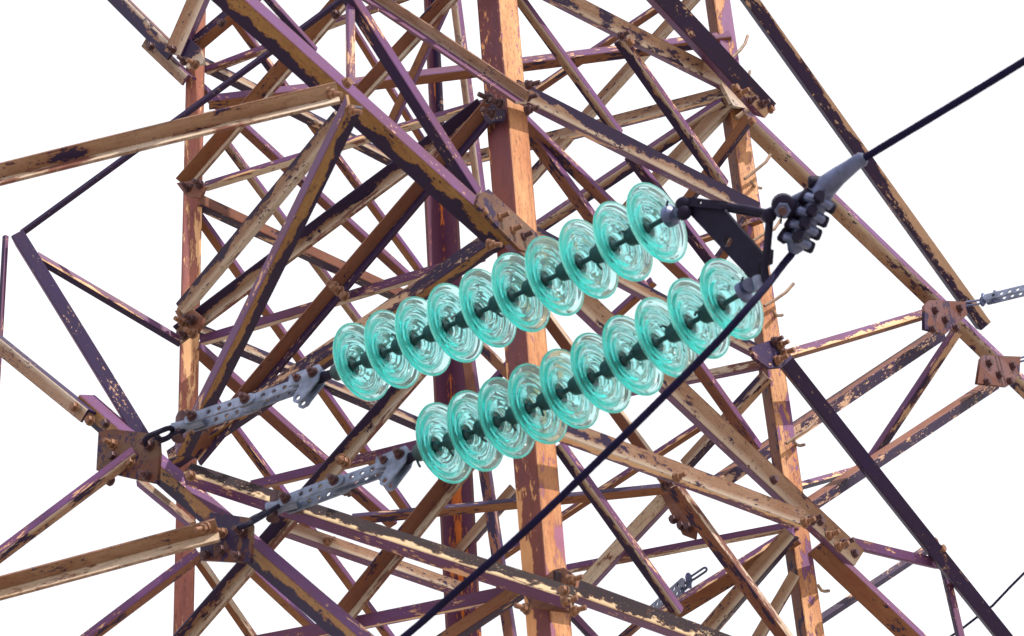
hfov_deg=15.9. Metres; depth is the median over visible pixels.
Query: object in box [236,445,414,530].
adjuster strap
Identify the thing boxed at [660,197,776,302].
yoke plate
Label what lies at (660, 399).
conductor cable
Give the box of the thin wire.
[950,572,1023,635]
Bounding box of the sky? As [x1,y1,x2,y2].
[0,0,1023,635]
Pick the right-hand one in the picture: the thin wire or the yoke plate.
the thin wire
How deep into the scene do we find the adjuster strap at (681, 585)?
11.61 m
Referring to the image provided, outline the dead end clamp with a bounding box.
[766,153,867,254]
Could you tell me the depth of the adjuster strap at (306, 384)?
10.28 m
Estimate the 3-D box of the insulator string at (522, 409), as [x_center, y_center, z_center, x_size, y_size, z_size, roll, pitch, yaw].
[0.163,0.167,9.563,1.144,0.243,0.240,-28,-38,35]
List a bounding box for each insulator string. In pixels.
[329,182,687,400]
[412,258,763,483]
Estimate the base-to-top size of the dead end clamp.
0.182 m
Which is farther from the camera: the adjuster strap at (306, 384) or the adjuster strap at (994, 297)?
the adjuster strap at (994, 297)
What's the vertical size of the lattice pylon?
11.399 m
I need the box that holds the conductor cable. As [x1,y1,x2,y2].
[400,57,1023,635]
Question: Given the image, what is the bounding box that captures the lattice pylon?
[0,0,1023,635]
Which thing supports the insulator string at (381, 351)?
attached to the yoke plate
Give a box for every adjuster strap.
[143,364,331,446]
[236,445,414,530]
[650,567,707,608]
[964,285,1023,306]
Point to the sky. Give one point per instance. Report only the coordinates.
(72, 72)

